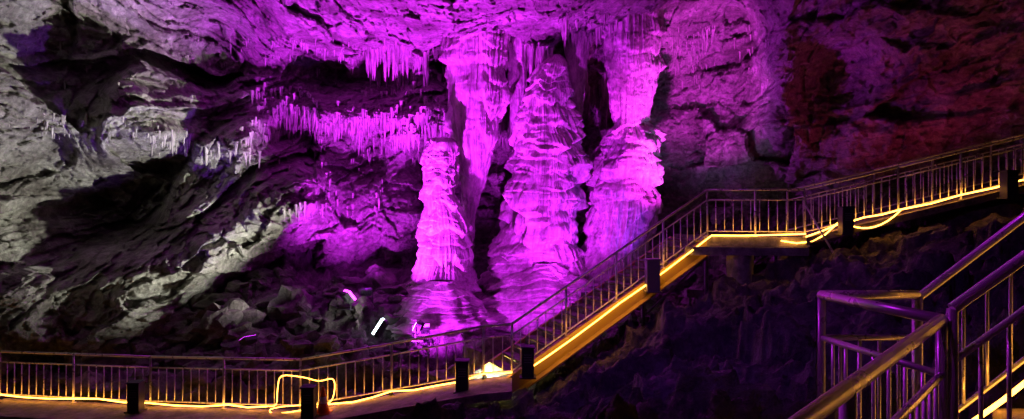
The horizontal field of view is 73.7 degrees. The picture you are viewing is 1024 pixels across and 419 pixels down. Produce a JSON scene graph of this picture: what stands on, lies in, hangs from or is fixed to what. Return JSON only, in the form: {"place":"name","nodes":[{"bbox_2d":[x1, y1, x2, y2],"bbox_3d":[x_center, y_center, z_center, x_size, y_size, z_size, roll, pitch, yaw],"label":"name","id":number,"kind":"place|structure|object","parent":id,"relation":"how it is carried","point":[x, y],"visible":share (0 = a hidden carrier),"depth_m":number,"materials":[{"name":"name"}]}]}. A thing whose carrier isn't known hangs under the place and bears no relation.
{"place":"outdoors","nodes":[
{"label":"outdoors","id":0,"kind":"place"},
{"bbox_2d":[0,0,1023,368],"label":"cave wall","id":1,"kind":"structure","parent":0,"point":[106,234],"depth_m":21.92,"materials":[{"name":"stone"}]},
{"bbox_2d":[9,12,770,220],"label":"stalactites","id":2,"kind":"object","parent":1,"relation":"attached to","point":[396,72],"visible":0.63,"depth_m":24.86,"materials":[{"name":"stone"}]},
{"bbox_2d":[439,27,511,253],"bbox_3d":[-1.245,-2.450,23.846,2.550,8.240,2.460,0,0,27],"label":"hanging stalactite","id":3,"kind":"object","parent":1,"relation":"hanging from","point":[479,94],"visible":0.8,"depth_m":23.29},
{"bbox_2d":[507,37,528,131],"bbox_3d":[0.177,-4.443,24.628,1.072,4.018,0.940,0,0,0],"label":"hanging stalactite","id":4,"kind":"object","parent":1,"relation":"hanging from","point":[517,77],"visible":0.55,"depth_m":24.33},
{"bbox_2d":[565,31,589,117],"bbox_3d":[2.375,-4.828,25.205,1.171,3.984,1.052,0,0,0],"label":"hanging stalactite","id":5,"kind":"object","parent":1,"relation":"hanging from","point":[577,56],"visible":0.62,"depth_m":24.95},
{"bbox_2d":[1,167,1023,418],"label":"cave floor","id":6,"kind":"structure","parent":0,"point":[727,347],"depth_m":12.95,"materials":[{"name":"grey stone"}]},
{"bbox_2d":[0,376,511,418],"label":"walkway","id":7,"kind":"structure","parent":6,"relation":"on","point":[488,389],"depth_m":14.52,"materials":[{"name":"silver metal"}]},
{"bbox_2d":[124,380,147,413],"bbox_3d":[-8.210,4.076,14.900,0.340,0.656,0.340,0,0,0],"label":"bollard","id":8,"kind":"object","parent":7,"relation":"on","point":[135,396],"visible":1,"depth_m":14.77,"materials":[{"name":"black metal"}]},
{"bbox_2d":[299,384,318,418],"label":"bollard","id":9,"kind":"object","parent":7,"relation":"on","point":[308,401],"visible":1,"depth_m":13.77,"materials":[{"name":"black metal"}]},
{"bbox_2d":[317,386,332,415],"bbox_3d":[-3.930,3.960,14.200,0.340,0.560,0.340,0,0,0],"label":"traffic cone","id":10,"kind":"object","parent":7,"relation":"on","point":[323,408],"visible":0.98,"depth_m":14.13,"materials":[{"name":"orange plastic"}]},
{"bbox_2d":[453,358,469,393],"bbox_3d":[-1.011,3.382,13.900,0.340,0.656,0.340,0,0,0],"label":"bollard","id":11,"kind":"object","parent":7,"relation":"on","point":[462,374],"visible":0.75,"depth_m":13.77,"materials":[{"name":"black metal"}]},
{"bbox_2d":[0,323,513,411],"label":"walkway railing","id":12,"kind":"object","parent":6,"relation":"on","point":[391,354],"visible":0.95,"depth_m":14.87,"materials":[{"name":"brown metal"}]},
{"bbox_2d":[0,394,266,407],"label":"led rope light","id":13,"kind":"object","parent":12,"relation":"attached to","point":[126,402],"visible":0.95,"depth_m":15.25,"materials":[{"name":"yellow plastic"}]},
{"bbox_2d":[267,375,334,412],"bbox_3d":[-4.551,3.972,14.653,1.519,0.836,0.132,0,0,5],"label":"led rope light","id":14,"kind":"object","parent":12,"relation":"attached to","point":[297,405],"visible":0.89,"depth_m":14.66,"materials":[{"name":"yellow plastic"}]},
{"bbox_2d":[317,372,511,404],"bbox_3d":[-2.244,3.804,14.573,4.514,0.799,0.206,0,0,5],"label":"led rope light","id":15,"kind":"object","parent":12,"relation":"attached to","point":[418,388],"visible":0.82,"depth_m":14.61,"materials":[{"name":"yellow plastic"}]},
{"bbox_2d":[1,221,824,399],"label":"rubble","id":16,"kind":"object","parent":6,"relation":"on","point":[226,319],"visible":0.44,"depth_m":19.25,"materials":[{"name":"grey stone"}]},
{"bbox_2d":[239,335,256,354],"bbox_3d":[-6.763,3.472,17.500,0.346,0.488,0.439,0,0,26],"label":"floodlight","id":17,"kind":"object","parent":16,"relation":"on","point":[248,340],"visible":1,"depth_m":17.41,"materials":[{"name":"grey paint"}]},
{"bbox_2d":[339,290,355,309],"bbox_3d":[-4.894,2.692,20.300,0.410,0.591,0.534,0,0,-35],"label":"floodlight","id":18,"kind":"object","parent":16,"relation":"on","point":[347,296],"visible":1,"depth_m":20.16,"materials":[{"name":"grey paint"}]},
{"bbox_2d":[358,288,372,302],"bbox_3d":[-4.475,2.649,20.889,0.443,0.510,0.303,0,0,-18],"label":"floodlight","id":19,"kind":"object","parent":16,"relation":"on","point":[367,292],"visible":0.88,"depth_m":20.83,"materials":[{"name":"grey paint"}]},
{"bbox_2d":[372,318,388,342],"bbox_3d":[-3.761,3.442,19.503,0.490,0.677,0.223,0,0,16],"label":"floodlight","id":20,"kind":"object","parent":16,"relation":"on","point":[380,327],"visible":1,"depth_m":19.44,"materials":[{"name":"grey paint"}]},
{"bbox_2d":[383,350,399,371],"bbox_3d":[-2.992,3.767,16.977,0.405,0.522,0.337,0,0,0],"label":"floodlight","id":21,"kind":"object","parent":16,"relation":"on","point":[395,357],"visible":0.71,"depth_m":16.92,"materials":[{"name":"grey paint"}]},
{"bbox_2d":[412,324,429,343],"bbox_3d":[-2.528,3.455,19.003,0.503,0.549,0.336,0,0,-27],"label":"floodlight","id":22,"kind":"object","parent":16,"relation":"on","point":[426,329],"visible":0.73,"depth_m":18.95,"materials":[{"name":"grey paint"}]},
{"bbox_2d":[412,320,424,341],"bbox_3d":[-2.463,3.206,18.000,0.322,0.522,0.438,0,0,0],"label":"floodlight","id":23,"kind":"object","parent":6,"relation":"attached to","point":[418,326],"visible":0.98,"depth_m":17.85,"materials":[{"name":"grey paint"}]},
{"bbox_2d":[386,280,499,351],"bbox_3d":[-2.127,3.236,20.978,4.210,2.118,3.154,0,0,0],"label":"flowstone mound","id":24,"kind":"object","parent":6,"relation":"on","point":[440,306],"visible":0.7,"depth_m":20.11,"materials":[{"name":"stone"}]},
{"bbox_2d":[406,137,484,305],"bbox_3d":[-2.160,1.022,22.531,4.232,6.737,3.896,0,0,0],"label":"stalagmite","id":25,"kind":"object","parent":24,"relation":"on","point":[445,231],"visible":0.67,"depth_m":22.00,"materials":[{"name":"stone"}]},
{"bbox_2d":[426,336,519,384],"bbox_3d":[-0.625,3.973,16.556,2.953,1.836,2.173,0,0,-16],"label":"limestone rubble","id":26,"kind":"object","parent":6,"relation":"on","point":[469,352],"visible":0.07,"depth_m":16.23,"materials":[{"name":"stone"}]},
{"bbox_2d":[481,263,599,345],"bbox_3d":[1.091,3.159,22.124,7.135,2.815,4.955,0,0,0],"label":"flowstone mound","id":27,"kind":"object","parent":6,"relation":"on","point":[511,298],"visible":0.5,"depth_m":21.10,"materials":[{"name":"stone"}]},
{"bbox_2d":[476,54,593,293],"bbox_3d":[0.487,-0.427,23.463,5.228,9.802,4.851,0,0,0],"label":"stalagmite","id":28,"kind":"object","parent":27,"relation":"on","point":[549,165],"visible":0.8,"depth_m":22.73,"materials":[{"name":"stone"}]},
{"bbox_2d":[580,7,667,287],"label":"stalagmite column","id":29,"kind":"structure","parent":6,"relation":"on","point":[627,171],"depth_m":23.45,"materials":[{"name":"stone"}]},
{"bbox_2d":[481,234,809,392],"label":"staircase","id":30,"kind":"structure","parent":6,"relation":"on","point":[696,257],"depth_m":15.92,"materials":[{"name":"brown"}]},
{"bbox_2d":[519,344,535,378],"bbox_3d":[0.326,3.163,14.200,0.340,0.656,0.340,0,0,0],"label":"bollard","id":31,"kind":"object","parent":30,"relation":"on","point":[527,361],"visible":1,"depth_m":14.07,"materials":[{"name":"black metal"}]},
{"bbox_2d":[512,189,707,370],"bbox_3d":[2.360,1.539,15.450,5.284,4.062,0.116,0,0,-24],"label":"stair railing","id":32,"kind":"object","parent":30,"relation":"on","point":[604,260],"visible":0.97,"depth_m":15.43,"materials":[{"name":"silver metal"}]},
{"bbox_2d":[643,258,661,292],"bbox_3d":[3.205,1.501,15.585,0.380,0.756,0.380,0,0,0],"label":"bollard","id":33,"kind":"object","parent":30,"relation":"on","point":[652,274],"visible":1,"depth_m":15.44,"materials":[{"name":"grey metal"}]},
{"bbox_2d":[534,233,805,365],"bbox_3d":[3.473,1.963,15.547,6.769,2.817,0.950,0,0,-14],"label":"led rope light","id":34,"kind":"object","parent":30,"relation":"attached to","point":[660,274],"visible":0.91,"depth_m":15.56,"materials":[{"name":"yellow plastic"}]},
{"bbox_2d":[708,188,805,236],"bbox_3d":[5.790,0.097,16.250,2.316,1.186,0.116,0,0,13],"label":"landing railing","id":35,"kind":"object","parent":30,"relation":"on","point":[777,200],"visible":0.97,"depth_m":16.23,"materials":[{"name":"silver metal"}]},
{"bbox_2d":[684,289,702,304],"bbox_3d":[4.574,2.406,17.200,0.400,0.800,0.250,0,0,0],"label":"junction box","id":36,"kind":"object","parent":6,"relation":"attached to","point":[693,293],"visible":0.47,"depth_m":17.07,"materials":[{"name":"metal"}]},
{"bbox_2d":[726,246,753,284],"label":"concrete pier","id":37,"kind":"structure","parent":6,"relation":"on","point":[739,269],"depth_m":16.07,"materials":[{"name":"concrete"}]},
{"bbox_2d":[805,205,833,253],"bbox_3d":[7.130,0.544,15.671,0.119,1.313,0.817,0,0,-39],"label":"brace pole","id":38,"kind":"object","parent":6,"relation":"attached to","point":[818,227],"visible":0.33,"depth_m":15.69,"materials":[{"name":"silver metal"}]},
{"bbox_2d":[786,178,1023,243],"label":"walkway","id":39,"kind":"structure","parent":6,"relation":"on","point":[950,204],"depth_m":15.90,"materials":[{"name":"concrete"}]},
{"bbox_2d":[781,222,837,243],"bbox_3d":[6.953,0.546,15.925,1.316,0.514,0.057,0,0,4],"label":"led rope light","id":40,"kind":"object","parent":39,"relation":"attached to","point":[813,240],"visible":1,"depth_m":15.90,"materials":[{"name":"yellow plastic"}]},
{"bbox_2d":[835,206,856,234],"bbox_3d":[7.675,0.258,15.700,0.340,0.656,0.340,0,0,0],"label":"bollard","id":41,"kind":"object","parent":39,"relation":"on","point":[845,220],"visible":1,"depth_m":15.57,"materials":[{"name":"black metal"}]},
{"bbox_2d":[854,210,900,228],"bbox_3d":[8.377,0.229,15.898,1.367,0.440,0.029,0,0,0],"label":"led rope light","id":42,"kind":"object","parent":39,"relation":"attached to","point":[879,224],"visible":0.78,"depth_m":15.89,"materials":[{"name":"yellow plastic"}]},
{"bbox_2d":[786,134,1023,233],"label":"walkway railing","id":43,"kind":"object","parent":39,"relation":"on","point":[912,171],"visible":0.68,"depth_m":17.24,"materials":[{"name":"metal"}]},
{"bbox_2d":[806,179,1023,236],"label":"led rope light","id":44,"kind":"object","parent":39,"relation":"attached to","point":[913,207],"visible":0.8,"depth_m":15.93,"materials":[{"name":"yellow plastic"}]},
{"bbox_2d":[996,170,1021,198],"bbox_3d":[11.357,-0.567,15.600,0.340,0.656,0.340,0,0,0],"label":"bollard","id":45,"kind":"object","parent":39,"relation":"on","point":[1009,184],"visible":1,"depth_m":15.47,"materials":[{"name":"black metal"}]},
{"bbox_2d":[992,409,1023,418],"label":"stone steps","id":46,"kind":"structure","parent":6,"relation":"on","point":[1002,413],"depth_m":3.92,"materials":[{"name":"stone"}]},
{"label":"viewing platform","id":47,"kind":"structure","parent":6,"relation":"on","visible":0},
{"bbox_2d":[788,290,947,418],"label":"platform railing","id":48,"kind":"object","parent":47,"relation":"on","point":[844,397],"visible":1,"depth_m":3.21,"materials":[{"name":"silver metal"}]},
{"bbox_2d":[912,212,1023,412],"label":"stair railing","id":49,"kind":"object","parent":48,"relation":"attached to","point":[972,256],"visible":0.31,"depth_m":4.01,"materials":[{"name":"silver metal"}]},
{"bbox_2d":[973,380,1023,418],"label":"led rope light","id":50,"kind":"object","parent":49,"relation":"attached to","point":[1002,400],"visible":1,"depth_m":3.93,"materials":[{"name":"yellow plastic"}]},
{"bbox_2d":[946,250,1023,418],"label":"stair railing","id":51,"kind":"object","parent":48,"relation":"attached to","point":[982,287],"visible":1,"depth_m":3.08,"materials":[{"name":"silver metal"}]},
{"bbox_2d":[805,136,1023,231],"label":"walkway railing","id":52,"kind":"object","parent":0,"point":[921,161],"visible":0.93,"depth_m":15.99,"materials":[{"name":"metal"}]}
]}

